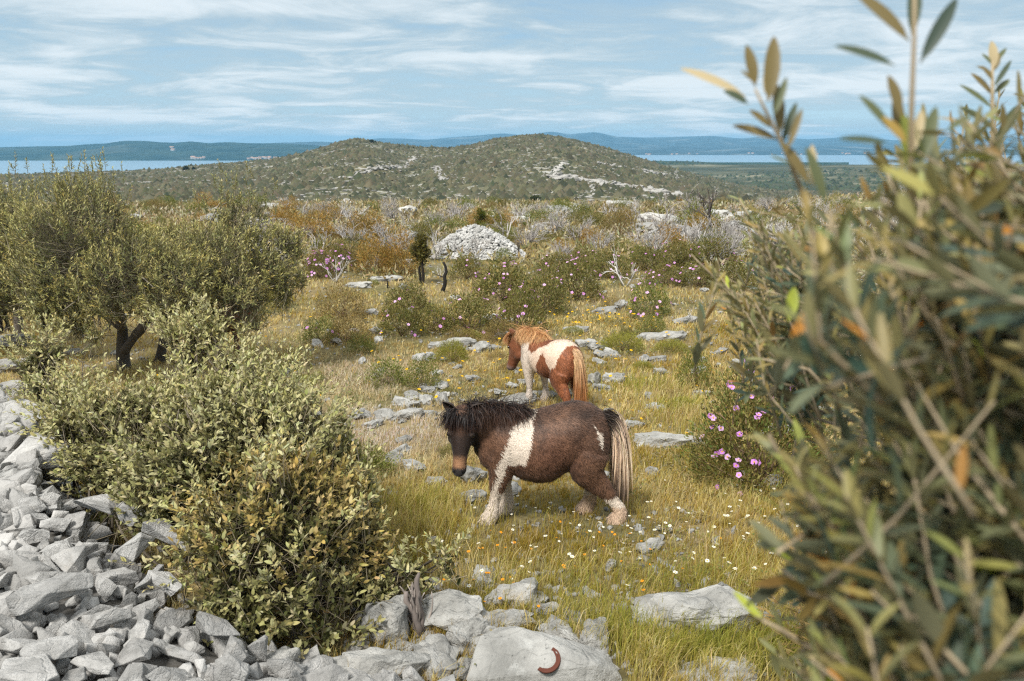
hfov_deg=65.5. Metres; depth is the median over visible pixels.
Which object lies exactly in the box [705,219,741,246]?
dead bush
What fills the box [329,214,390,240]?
heath bush
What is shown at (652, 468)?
rock
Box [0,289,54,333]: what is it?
bush
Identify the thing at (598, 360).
rock
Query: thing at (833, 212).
dead bush
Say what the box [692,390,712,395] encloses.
rock
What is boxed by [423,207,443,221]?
dead bush
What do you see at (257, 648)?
stone
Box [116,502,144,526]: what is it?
stone
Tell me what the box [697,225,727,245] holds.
green bush
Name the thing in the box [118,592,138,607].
stone
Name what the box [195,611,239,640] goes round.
stone
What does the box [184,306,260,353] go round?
shrub
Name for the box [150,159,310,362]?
olive tree
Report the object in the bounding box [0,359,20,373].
rock
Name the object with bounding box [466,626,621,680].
rock
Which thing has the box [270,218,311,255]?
dead bush
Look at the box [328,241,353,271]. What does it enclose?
cistus bush
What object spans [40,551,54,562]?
stone
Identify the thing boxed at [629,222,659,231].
rock
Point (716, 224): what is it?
cistus bush
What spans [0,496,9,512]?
stone
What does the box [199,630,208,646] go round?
stone
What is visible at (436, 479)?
rock
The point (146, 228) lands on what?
green bush
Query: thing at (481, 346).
rock
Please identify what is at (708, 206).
dead tree
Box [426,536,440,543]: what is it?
rock
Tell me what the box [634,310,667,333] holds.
green bush
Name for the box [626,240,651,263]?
green bush
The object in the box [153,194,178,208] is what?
green bush
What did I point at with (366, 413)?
rock
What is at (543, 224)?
stone heap
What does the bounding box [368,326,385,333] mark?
rock
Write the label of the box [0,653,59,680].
stone
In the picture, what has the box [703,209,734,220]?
rock
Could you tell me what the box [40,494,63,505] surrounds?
stone
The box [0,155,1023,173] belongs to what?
sea
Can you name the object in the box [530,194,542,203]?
tree
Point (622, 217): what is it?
cistus bush
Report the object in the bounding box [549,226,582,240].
cistus bush
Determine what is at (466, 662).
rock
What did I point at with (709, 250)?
cistus bush
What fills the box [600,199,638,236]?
heath bush
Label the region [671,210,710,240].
dead bush
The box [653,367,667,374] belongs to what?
rock
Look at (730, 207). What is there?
dead bush
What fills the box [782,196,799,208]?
dead bush
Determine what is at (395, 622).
rock
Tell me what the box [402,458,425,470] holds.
rock
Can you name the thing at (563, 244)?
juniper bush
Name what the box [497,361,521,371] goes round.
shrub
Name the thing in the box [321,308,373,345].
heath bush
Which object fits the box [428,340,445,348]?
rock
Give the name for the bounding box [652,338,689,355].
cushion plant
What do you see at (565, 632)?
rock
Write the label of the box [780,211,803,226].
green bush
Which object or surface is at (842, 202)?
green bush
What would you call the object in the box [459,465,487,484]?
rock
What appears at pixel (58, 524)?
stone
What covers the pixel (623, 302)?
rock
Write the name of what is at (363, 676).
stone
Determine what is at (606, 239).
dead bush
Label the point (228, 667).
stone
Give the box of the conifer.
[474,208,485,224]
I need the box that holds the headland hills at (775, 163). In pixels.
[657,161,848,164]
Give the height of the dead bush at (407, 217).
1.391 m
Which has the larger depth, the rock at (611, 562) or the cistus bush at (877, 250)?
the cistus bush at (877, 250)
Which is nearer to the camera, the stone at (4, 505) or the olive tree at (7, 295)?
the stone at (4, 505)
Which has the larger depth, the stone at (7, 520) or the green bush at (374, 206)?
the green bush at (374, 206)
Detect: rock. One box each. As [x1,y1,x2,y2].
[0,333,34,347]
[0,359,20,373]
[1,380,29,396]
[62,348,84,354]
[200,212,219,222]
[259,646,300,662]
[261,203,288,210]
[290,623,306,641]
[303,655,353,670]
[311,339,323,347]
[330,337,341,344]
[342,647,430,679]
[345,281,371,287]
[346,640,364,651]
[352,408,371,419]
[354,594,411,642]
[358,356,365,363]
[364,308,378,315]
[364,419,383,428]
[367,275,404,281]
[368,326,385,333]
[373,408,396,420]
[374,336,382,342]
[385,450,403,463]
[386,639,414,650]
[388,443,409,453]
[391,396,409,405]
[394,407,423,419]
[395,230,419,242]
[395,434,411,442]
[399,205,416,214]
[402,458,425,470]
[403,390,419,399]
[406,400,419,407]
[411,352,432,361]
[412,633,458,680]
[419,385,436,392]
[419,394,432,404]
[421,410,437,416]
[422,589,490,632]
[425,476,447,485]
[426,353,435,360]
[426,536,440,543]
[427,577,442,589]
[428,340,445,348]
[429,369,443,374]
[434,380,448,388]
[435,392,448,404]
[445,337,476,348]
[446,614,495,656]
[452,364,462,368]
[453,656,471,680]
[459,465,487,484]
[460,489,486,504]
[465,375,481,380]
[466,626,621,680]
[472,341,490,352]
[472,564,494,588]
[478,313,504,325]
[483,577,537,608]
[487,608,535,627]
[491,344,500,350]
[494,388,501,394]
[501,392,539,402]
[505,381,518,387]
[505,398,526,404]
[509,216,528,224]
[511,481,521,496]
[517,379,534,385]
[531,601,561,614]
[533,595,547,603]
[538,614,579,642]
[546,205,572,216]
[549,390,556,396]
[563,325,589,332]
[563,609,585,622]
[575,338,597,346]
[579,617,609,653]
[582,585,596,598]
[586,342,604,350]
[587,371,600,383]
[590,306,617,314]
[592,357,606,364]
[592,383,612,390]
[593,349,607,357]
[602,372,625,382]
[603,347,620,356]
[603,559,615,571]
[606,200,633,204]
[614,300,627,309]
[625,419,644,428]
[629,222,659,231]
[632,584,762,637]
[633,431,701,450]
[635,537,664,553]
[637,212,681,224]
[637,333,646,340]
[639,354,648,361]
[641,330,685,341]
[642,391,652,399]
[645,402,664,410]
[645,466,659,475]
[648,355,666,361]
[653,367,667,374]
[671,656,759,680]
[672,315,696,323]
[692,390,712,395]
[699,288,708,291]
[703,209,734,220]
[713,347,727,353]
[725,220,753,236]
[732,211,752,215]
[757,609,781,628]
[765,473,783,485]
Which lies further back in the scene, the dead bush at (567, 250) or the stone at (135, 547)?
the dead bush at (567, 250)
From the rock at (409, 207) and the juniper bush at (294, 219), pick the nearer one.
the juniper bush at (294, 219)
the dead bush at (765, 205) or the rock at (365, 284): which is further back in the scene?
the dead bush at (765, 205)
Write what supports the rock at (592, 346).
on the ground at (208, 655)
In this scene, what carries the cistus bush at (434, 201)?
on the ground at (208, 655)
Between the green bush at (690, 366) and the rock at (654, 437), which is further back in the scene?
the green bush at (690, 366)
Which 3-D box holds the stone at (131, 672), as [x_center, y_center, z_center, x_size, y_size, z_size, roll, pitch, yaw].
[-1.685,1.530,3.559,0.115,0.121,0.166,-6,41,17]
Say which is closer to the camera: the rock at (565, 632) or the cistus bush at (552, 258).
the rock at (565, 632)
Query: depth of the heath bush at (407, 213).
58.06 m
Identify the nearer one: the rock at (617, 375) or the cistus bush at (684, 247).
the rock at (617, 375)
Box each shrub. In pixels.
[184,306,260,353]
[289,375,320,387]
[309,370,327,382]
[343,331,378,354]
[355,445,399,480]
[356,439,388,470]
[436,441,471,459]
[442,387,456,394]
[456,328,481,339]
[486,349,508,359]
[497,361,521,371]
[563,326,584,335]
[599,294,622,309]
[619,327,637,337]
[633,359,654,370]
[660,386,683,399]
[670,397,695,405]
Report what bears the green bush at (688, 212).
on the ground at (208, 655)
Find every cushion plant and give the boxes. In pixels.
[266,283,290,307]
[432,338,470,363]
[601,329,649,355]
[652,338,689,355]
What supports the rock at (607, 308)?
on the ground at (208, 655)
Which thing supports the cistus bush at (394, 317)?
on the ground at (208, 655)
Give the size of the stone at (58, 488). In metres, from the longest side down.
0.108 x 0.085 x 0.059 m
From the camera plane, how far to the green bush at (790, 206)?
78.45 m
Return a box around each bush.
[0,282,471,658]
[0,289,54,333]
[117,202,139,214]
[121,218,153,240]
[128,218,162,247]
[130,217,156,238]
[136,204,153,214]
[138,199,158,207]
[145,196,166,209]
[150,208,167,215]
[151,214,166,226]
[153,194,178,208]
[156,202,175,211]
[183,199,212,214]
[192,189,219,211]
[198,214,206,224]
[245,218,269,228]
[255,193,270,203]
[267,206,293,217]
[268,196,301,226]
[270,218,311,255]
[283,195,298,205]
[285,210,313,232]
[288,200,307,211]
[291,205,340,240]
[291,222,317,237]
[295,308,342,344]
[297,202,316,218]
[302,247,335,278]
[304,207,333,223]
[304,223,334,249]
[306,236,361,268]
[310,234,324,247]
[311,238,350,256]
[312,278,372,321]
[313,198,332,211]
[318,201,346,224]
[321,255,354,280]
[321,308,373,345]
[322,198,348,221]
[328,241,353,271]
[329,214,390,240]
[332,219,374,244]
[333,198,368,222]
[338,232,374,247]
[338,237,390,270]
[340,240,369,263]
[345,203,389,242]
[349,227,375,243]
[349,228,402,274]
[363,355,408,388]
[364,201,380,213]
[364,219,415,251]
[373,299,432,338]
[377,214,424,275]
[378,197,399,210]
[379,201,404,220]
[381,279,431,311]
[383,225,412,251]
[399,210,416,223]
[400,210,415,219]
[402,350,442,390]
[403,221,438,240]
[406,302,457,335]
[417,220,448,242]
[423,197,440,208]
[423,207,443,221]
[423,212,445,231]
[426,232,444,259]
[429,211,447,222]
[431,234,445,243]
[436,285,498,335]
[439,195,462,220]
[441,213,471,233]
[442,324,478,340]
[445,233,468,252]
[446,207,460,216]
[447,201,464,213]
[447,251,485,279]
[448,202,471,219]
[454,195,477,210]
[463,204,496,228]
[464,229,495,263]
[468,253,541,305]
[478,316,520,343]
[479,200,501,210]
[482,205,506,225]
[485,194,502,206]
[485,203,522,236]
[489,220,520,239]
[490,210,520,229]
[490,284,549,336]
[491,198,511,207]
[492,248,515,263]
[509,217,549,248]
[510,200,532,215]
[510,263,571,315]
[518,200,535,207]
[520,205,557,225]
[530,200,549,213]
[531,249,575,274]
[537,233,556,241]
[542,208,568,232]
[543,204,570,220]
[547,195,573,216]
[547,238,577,257]
[548,252,606,302]
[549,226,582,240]
[549,235,572,255]
[563,214,602,240]
[564,244,603,262]
[565,210,592,225]
[568,199,594,217]
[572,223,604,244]
[577,212,598,223]
[582,212,611,228]
[585,257,603,269]
[586,229,615,253]
[589,246,635,279]
[600,199,619,214]
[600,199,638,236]
[602,233,621,245]
[602,249,642,286]
[611,213,635,225]
[612,195,632,210]
[612,238,632,253]
[621,202,639,223]
[624,199,639,210]
[624,271,673,318]
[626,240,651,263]
[626,245,672,270]
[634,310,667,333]
[635,223,676,256]
[637,213,654,222]
[641,198,654,210]
[641,260,690,286]
[647,205,668,213]
[649,211,688,241]
[651,220,690,253]
[652,236,704,267]
[665,358,864,499]
[670,259,724,289]
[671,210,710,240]
[672,197,723,231]
[672,250,714,267]
[674,339,712,387]
[680,206,720,236]
[682,197,698,209]
[685,224,712,245]
[686,233,741,265]
[690,210,718,240]
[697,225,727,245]
[701,230,745,258]
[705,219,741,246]
[705,220,725,232]
[705,242,733,263]
[709,216,730,237]
[709,258,758,290]
[713,213,745,240]
[718,234,754,256]
[725,203,737,212]
[742,212,773,227]
[744,546,827,678]
[746,224,798,258]
[752,208,776,222]
[754,193,778,211]
[757,197,774,210]
[765,218,798,245]
[768,213,794,258]
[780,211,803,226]
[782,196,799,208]
[786,199,800,208]
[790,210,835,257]
[796,205,826,218]
[811,195,829,208]
[819,197,843,212]
[822,204,844,225]
[825,202,843,218]
[829,193,854,214]
[835,206,869,225]
[851,219,872,246]
[859,246,896,263]
[877,208,895,227]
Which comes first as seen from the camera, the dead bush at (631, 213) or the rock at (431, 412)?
the rock at (431, 412)
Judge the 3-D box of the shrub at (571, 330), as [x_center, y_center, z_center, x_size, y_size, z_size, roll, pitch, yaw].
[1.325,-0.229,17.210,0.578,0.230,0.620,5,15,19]
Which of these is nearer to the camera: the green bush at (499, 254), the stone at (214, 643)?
the stone at (214, 643)
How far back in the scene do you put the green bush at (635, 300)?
18.91 m
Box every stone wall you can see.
[338,156,420,178]
[431,165,448,180]
[550,162,569,173]
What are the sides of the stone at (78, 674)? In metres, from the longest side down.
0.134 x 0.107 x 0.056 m
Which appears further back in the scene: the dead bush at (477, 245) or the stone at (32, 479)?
the dead bush at (477, 245)
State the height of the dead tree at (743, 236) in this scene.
1.120 m
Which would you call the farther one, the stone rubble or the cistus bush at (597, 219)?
the cistus bush at (597, 219)
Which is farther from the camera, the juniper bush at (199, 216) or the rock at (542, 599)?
the juniper bush at (199, 216)
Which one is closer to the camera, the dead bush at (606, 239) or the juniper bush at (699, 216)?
the dead bush at (606, 239)
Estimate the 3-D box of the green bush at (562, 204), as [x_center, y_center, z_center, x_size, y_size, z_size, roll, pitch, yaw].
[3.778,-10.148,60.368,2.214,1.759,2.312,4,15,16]
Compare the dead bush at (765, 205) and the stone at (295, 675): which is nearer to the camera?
the stone at (295, 675)
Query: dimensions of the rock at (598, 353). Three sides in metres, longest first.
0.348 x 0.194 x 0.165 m
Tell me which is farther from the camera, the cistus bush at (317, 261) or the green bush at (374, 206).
the green bush at (374, 206)
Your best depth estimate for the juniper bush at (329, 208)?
52.17 m
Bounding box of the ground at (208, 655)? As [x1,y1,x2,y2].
[0,137,1005,680]
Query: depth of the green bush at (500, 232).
41.03 m
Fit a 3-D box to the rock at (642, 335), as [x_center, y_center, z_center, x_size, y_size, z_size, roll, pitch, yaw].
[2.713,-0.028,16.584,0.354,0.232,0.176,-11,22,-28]
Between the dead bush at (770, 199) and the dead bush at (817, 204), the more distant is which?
the dead bush at (770, 199)
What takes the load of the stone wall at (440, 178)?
on the ground at (208, 655)
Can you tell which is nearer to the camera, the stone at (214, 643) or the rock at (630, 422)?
the stone at (214, 643)
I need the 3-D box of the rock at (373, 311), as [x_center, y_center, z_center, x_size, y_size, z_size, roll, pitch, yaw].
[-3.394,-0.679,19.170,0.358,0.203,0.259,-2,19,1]
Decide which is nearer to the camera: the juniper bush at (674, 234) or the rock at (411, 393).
the rock at (411, 393)
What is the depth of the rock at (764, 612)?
4.72 m
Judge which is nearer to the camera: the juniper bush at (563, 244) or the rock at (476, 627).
the rock at (476, 627)
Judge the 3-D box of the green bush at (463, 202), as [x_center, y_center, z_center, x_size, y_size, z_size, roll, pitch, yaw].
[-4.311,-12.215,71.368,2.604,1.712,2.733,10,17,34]
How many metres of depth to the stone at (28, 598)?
3.92 m
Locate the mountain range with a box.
[369,132,1023,149]
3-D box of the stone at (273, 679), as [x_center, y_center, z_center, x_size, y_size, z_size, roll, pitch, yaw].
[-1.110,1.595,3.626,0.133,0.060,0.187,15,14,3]
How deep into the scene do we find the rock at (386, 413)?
10.78 m
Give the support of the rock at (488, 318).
on the ground at (208, 655)
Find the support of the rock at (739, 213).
on the ground at (208, 655)
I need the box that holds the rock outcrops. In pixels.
[2,135,789,201]
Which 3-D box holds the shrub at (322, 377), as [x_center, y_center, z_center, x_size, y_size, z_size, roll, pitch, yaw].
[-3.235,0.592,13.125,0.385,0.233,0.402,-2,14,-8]
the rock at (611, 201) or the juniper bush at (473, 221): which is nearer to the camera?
the juniper bush at (473, 221)
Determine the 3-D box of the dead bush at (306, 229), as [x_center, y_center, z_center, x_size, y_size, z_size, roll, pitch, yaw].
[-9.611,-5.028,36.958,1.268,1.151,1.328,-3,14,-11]
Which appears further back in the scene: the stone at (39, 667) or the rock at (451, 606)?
the rock at (451, 606)
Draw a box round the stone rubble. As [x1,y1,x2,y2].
[0,383,56,680]
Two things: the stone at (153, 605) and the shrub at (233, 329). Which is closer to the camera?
the stone at (153, 605)
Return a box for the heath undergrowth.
[3,189,928,280]
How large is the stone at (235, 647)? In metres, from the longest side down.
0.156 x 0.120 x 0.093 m
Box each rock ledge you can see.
[542,172,683,194]
[597,161,667,174]
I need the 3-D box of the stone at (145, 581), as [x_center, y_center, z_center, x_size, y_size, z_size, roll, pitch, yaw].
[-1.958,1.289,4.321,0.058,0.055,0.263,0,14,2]
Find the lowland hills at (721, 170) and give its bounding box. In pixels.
[666,165,1023,191]
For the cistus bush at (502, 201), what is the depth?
93.92 m
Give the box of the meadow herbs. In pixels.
[0,273,878,667]
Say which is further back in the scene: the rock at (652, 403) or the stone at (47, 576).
the rock at (652, 403)
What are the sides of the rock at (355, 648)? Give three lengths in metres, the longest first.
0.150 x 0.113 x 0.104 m
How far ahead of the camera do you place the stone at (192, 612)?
4.60 m
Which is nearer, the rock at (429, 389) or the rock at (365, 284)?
the rock at (429, 389)
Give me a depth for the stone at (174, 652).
3.78 m
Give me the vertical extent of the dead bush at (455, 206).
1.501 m
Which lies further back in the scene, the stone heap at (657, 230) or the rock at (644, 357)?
the stone heap at (657, 230)
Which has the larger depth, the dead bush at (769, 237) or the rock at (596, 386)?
the dead bush at (769, 237)
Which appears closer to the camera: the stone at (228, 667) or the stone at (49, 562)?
the stone at (228, 667)
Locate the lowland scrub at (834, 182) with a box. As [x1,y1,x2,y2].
[655,160,1010,190]
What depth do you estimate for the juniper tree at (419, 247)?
23.44 m
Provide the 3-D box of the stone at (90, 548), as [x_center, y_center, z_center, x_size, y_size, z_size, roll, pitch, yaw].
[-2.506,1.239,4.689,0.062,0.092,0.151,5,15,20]
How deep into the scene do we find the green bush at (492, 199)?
95.13 m
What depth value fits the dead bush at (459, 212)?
55.55 m
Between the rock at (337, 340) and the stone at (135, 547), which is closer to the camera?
the stone at (135, 547)
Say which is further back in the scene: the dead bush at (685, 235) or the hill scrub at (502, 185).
the hill scrub at (502, 185)
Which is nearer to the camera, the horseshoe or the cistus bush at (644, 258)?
the horseshoe
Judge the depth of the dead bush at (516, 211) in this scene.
56.19 m
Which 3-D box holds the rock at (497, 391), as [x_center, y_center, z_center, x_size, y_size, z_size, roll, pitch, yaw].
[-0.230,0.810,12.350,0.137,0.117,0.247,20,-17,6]
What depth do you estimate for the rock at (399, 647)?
4.40 m
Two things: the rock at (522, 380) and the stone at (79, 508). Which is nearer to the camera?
the stone at (79, 508)
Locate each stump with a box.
[399,572,445,637]
[416,263,420,283]
[433,262,447,291]
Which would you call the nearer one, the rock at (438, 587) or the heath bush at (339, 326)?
the rock at (438, 587)
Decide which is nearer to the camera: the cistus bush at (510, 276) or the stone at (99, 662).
the stone at (99, 662)
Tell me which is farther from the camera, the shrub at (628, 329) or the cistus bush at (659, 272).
the cistus bush at (659, 272)
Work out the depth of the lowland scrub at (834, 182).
984.85 m
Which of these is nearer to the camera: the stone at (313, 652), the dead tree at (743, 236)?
the stone at (313, 652)
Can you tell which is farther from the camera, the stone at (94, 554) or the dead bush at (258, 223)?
the dead bush at (258, 223)
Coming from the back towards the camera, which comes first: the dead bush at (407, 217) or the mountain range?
the mountain range
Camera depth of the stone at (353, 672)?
3.97 m
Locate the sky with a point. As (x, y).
(73, 72)
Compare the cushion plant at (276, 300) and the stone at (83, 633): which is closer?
the stone at (83, 633)
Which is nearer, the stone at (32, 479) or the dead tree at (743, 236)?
the stone at (32, 479)
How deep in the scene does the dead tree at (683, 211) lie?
43.31 m
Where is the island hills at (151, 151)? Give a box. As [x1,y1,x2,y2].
[0,141,321,160]
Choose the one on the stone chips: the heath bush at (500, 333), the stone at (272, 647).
the stone at (272, 647)
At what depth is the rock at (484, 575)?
5.39 m
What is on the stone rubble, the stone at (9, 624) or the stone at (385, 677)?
the stone at (9, 624)
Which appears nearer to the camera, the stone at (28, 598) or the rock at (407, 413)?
the stone at (28, 598)
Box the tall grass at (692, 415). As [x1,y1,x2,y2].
[372,358,836,680]
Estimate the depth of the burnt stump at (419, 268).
23.80 m
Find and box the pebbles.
[41,264,879,676]
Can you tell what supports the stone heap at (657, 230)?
on the ground at (208, 655)
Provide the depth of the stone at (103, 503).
5.05 m
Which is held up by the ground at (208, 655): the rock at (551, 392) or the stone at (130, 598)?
the rock at (551, 392)
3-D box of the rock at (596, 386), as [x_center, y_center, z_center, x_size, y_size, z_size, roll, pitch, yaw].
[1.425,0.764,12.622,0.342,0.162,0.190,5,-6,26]
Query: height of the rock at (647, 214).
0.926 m
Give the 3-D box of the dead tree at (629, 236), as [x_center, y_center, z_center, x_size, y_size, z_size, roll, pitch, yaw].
[5.482,-4.554,35.388,1.262,0.951,0.842,7,16,27]
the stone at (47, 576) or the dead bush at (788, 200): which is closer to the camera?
the stone at (47, 576)
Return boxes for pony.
[434,379,635,525]
[502,321,588,401]
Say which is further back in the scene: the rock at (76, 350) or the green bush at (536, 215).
the green bush at (536, 215)
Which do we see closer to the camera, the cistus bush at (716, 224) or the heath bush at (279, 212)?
the cistus bush at (716, 224)
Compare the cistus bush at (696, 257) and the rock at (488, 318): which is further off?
the cistus bush at (696, 257)
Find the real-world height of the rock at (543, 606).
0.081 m
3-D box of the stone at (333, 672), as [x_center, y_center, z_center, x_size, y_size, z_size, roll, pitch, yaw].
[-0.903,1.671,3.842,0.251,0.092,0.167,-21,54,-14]
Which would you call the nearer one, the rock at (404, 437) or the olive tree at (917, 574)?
the olive tree at (917, 574)
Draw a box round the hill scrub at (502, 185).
[0,133,891,202]
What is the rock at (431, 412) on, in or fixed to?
on the ground at (208, 655)
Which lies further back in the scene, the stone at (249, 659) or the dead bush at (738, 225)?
the dead bush at (738, 225)
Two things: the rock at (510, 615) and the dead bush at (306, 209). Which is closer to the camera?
the rock at (510, 615)
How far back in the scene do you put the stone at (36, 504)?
5.14 m
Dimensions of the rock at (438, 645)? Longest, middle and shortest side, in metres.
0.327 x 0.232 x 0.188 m
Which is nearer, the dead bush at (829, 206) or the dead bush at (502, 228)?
the dead bush at (502, 228)
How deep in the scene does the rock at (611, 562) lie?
5.57 m
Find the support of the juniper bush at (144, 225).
on the ground at (208, 655)
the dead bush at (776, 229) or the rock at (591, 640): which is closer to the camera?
the rock at (591, 640)
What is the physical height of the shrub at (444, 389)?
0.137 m
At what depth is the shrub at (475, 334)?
16.67 m
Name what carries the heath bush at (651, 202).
on the ground at (208, 655)
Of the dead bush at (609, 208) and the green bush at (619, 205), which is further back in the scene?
the green bush at (619, 205)
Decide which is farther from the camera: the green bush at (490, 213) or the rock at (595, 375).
the green bush at (490, 213)
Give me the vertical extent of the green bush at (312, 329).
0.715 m
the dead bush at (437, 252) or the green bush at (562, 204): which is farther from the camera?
the green bush at (562, 204)
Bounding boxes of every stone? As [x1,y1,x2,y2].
[0,399,47,431]
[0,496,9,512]
[0,514,13,529]
[0,571,15,587]
[0,589,16,595]
[0,614,27,634]
[0,637,37,653]
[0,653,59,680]
[2,432,74,468]
[2,463,18,470]
[5,572,93,616]
[17,496,46,512]
[18,529,49,544]
[20,635,78,660]
[21,458,40,469]
[25,571,67,583]
[26,473,39,484]
[32,513,48,528]
[37,538,49,551]
[37,575,52,610]
[39,492,60,496]
[39,518,71,531]
[39,539,73,553]
[40,485,61,496]
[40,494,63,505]
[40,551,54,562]
[41,481,53,489]
[42,558,58,570]
[44,504,60,514]
[46,620,65,634]
[50,545,85,572]
[56,484,66,493]
[56,631,67,636]
[57,619,94,655]
[59,483,80,496]
[59,490,71,499]
[60,666,87,680]
[61,498,83,512]
[62,499,78,512]
[64,511,90,531]
[64,535,74,542]
[70,651,113,674]
[71,529,80,542]
[71,542,111,552]
[73,494,117,514]
[74,589,92,602]
[76,604,116,620]
[85,543,98,555]
[86,522,99,528]
[86,550,102,562]
[86,557,101,580]
[89,523,111,541]
[89,608,132,628]
[95,567,139,586]
[96,577,117,600]
[96,642,119,656]
[97,676,117,680]
[107,549,138,573]
[109,544,120,552]
[113,637,153,667]
[115,532,154,560]
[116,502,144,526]
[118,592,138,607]
[118,663,148,680]
[128,618,150,640]
[132,598,159,616]
[132,662,157,680]
[134,564,164,588]
[134,590,167,609]
[136,608,152,622]
[138,572,145,580]
[141,518,186,551]
[145,666,195,680]
[146,570,182,595]
[151,608,193,638]
[153,638,170,657]
[165,644,205,663]
[177,626,199,647]
[181,609,196,617]
[189,677,204,680]
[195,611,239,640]
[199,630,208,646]
[204,665,213,680]
[208,636,247,652]
[214,654,249,680]
[222,636,246,661]
[243,650,254,665]
[247,635,267,661]
[248,662,262,679]
[256,677,289,680]
[260,635,276,652]
[267,658,304,677]
[289,669,302,680]
[300,645,319,662]
[302,663,348,680]
[303,655,333,673]
[348,667,371,679]
[348,671,374,680]
[372,673,400,680]
[381,669,401,680]
[402,666,424,680]
[438,674,455,680]
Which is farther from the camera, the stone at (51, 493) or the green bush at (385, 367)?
the green bush at (385, 367)
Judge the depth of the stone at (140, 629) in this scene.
3.89 m
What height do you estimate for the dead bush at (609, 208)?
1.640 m
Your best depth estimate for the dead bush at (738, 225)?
38.31 m
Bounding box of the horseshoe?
[538,647,560,673]
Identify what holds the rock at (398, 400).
on the ground at (208, 655)
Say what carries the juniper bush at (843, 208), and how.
on the ground at (208, 655)
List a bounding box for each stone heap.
[428,224,525,259]
[525,222,563,233]
[635,224,709,243]
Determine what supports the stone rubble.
on the ground at (208, 655)
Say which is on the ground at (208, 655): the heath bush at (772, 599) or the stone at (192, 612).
the heath bush at (772, 599)
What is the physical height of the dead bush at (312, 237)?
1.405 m
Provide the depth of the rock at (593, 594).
5.14 m
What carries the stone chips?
on the ground at (208, 655)
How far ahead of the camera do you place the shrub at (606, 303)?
19.90 m
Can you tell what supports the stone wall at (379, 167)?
on the ground at (208, 655)
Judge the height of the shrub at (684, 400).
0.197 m
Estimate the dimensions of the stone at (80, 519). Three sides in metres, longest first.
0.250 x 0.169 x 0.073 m
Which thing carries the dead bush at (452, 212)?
on the ground at (208, 655)
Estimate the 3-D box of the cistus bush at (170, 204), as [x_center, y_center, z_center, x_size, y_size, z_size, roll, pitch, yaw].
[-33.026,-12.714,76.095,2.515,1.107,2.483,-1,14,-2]
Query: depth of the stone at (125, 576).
4.37 m
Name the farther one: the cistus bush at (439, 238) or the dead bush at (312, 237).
the cistus bush at (439, 238)
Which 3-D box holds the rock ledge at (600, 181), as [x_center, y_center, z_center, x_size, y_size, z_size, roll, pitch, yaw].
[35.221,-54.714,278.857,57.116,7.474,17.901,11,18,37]
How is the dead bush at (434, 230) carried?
on the ground at (208, 655)
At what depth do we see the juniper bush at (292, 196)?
77.63 m
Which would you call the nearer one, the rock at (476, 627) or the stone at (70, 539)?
the rock at (476, 627)
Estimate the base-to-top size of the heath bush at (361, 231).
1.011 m
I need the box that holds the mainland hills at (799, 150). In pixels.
[618,144,1023,154]
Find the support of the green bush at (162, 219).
on the ground at (208, 655)
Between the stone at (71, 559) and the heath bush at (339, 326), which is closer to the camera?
the stone at (71, 559)
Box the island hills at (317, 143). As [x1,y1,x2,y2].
[283,142,333,145]
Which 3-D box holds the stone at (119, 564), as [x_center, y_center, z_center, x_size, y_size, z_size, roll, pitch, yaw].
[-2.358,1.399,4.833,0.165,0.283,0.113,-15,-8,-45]
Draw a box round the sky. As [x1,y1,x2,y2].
[0,0,1023,146]
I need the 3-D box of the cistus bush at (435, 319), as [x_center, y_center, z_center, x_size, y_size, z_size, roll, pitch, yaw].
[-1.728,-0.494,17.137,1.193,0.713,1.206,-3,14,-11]
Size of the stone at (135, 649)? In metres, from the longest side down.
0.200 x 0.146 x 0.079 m
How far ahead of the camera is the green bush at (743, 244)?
30.77 m
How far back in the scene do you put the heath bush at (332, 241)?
27.46 m
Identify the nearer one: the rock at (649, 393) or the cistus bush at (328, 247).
the rock at (649, 393)
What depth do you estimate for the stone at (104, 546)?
4.83 m
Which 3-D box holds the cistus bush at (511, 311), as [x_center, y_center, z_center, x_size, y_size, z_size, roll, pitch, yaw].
[0.162,-0.655,17.050,1.422,1.188,1.407,-9,17,-32]
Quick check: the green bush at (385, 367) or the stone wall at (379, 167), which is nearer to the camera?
the green bush at (385, 367)
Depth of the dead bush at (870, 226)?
34.00 m
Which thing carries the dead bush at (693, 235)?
on the ground at (208, 655)
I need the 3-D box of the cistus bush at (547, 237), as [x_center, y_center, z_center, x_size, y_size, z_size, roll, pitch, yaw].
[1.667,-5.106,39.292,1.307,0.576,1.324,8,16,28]
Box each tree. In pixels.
[0,146,227,369]
[0,166,81,338]
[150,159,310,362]
[408,231,432,283]
[514,238,522,258]
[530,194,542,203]
[626,228,646,244]
[647,191,683,225]
[669,182,717,227]
[680,0,1023,680]
[690,186,723,242]
[733,228,750,243]
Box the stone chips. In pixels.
[0,433,372,680]
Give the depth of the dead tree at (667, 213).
46.82 m
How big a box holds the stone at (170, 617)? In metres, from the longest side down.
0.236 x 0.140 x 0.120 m
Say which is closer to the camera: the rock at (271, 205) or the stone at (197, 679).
the stone at (197, 679)
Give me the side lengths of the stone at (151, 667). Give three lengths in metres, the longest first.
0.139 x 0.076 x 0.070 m
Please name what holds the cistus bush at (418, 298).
on the ground at (208, 655)
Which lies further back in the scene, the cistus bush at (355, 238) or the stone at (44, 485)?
the cistus bush at (355, 238)

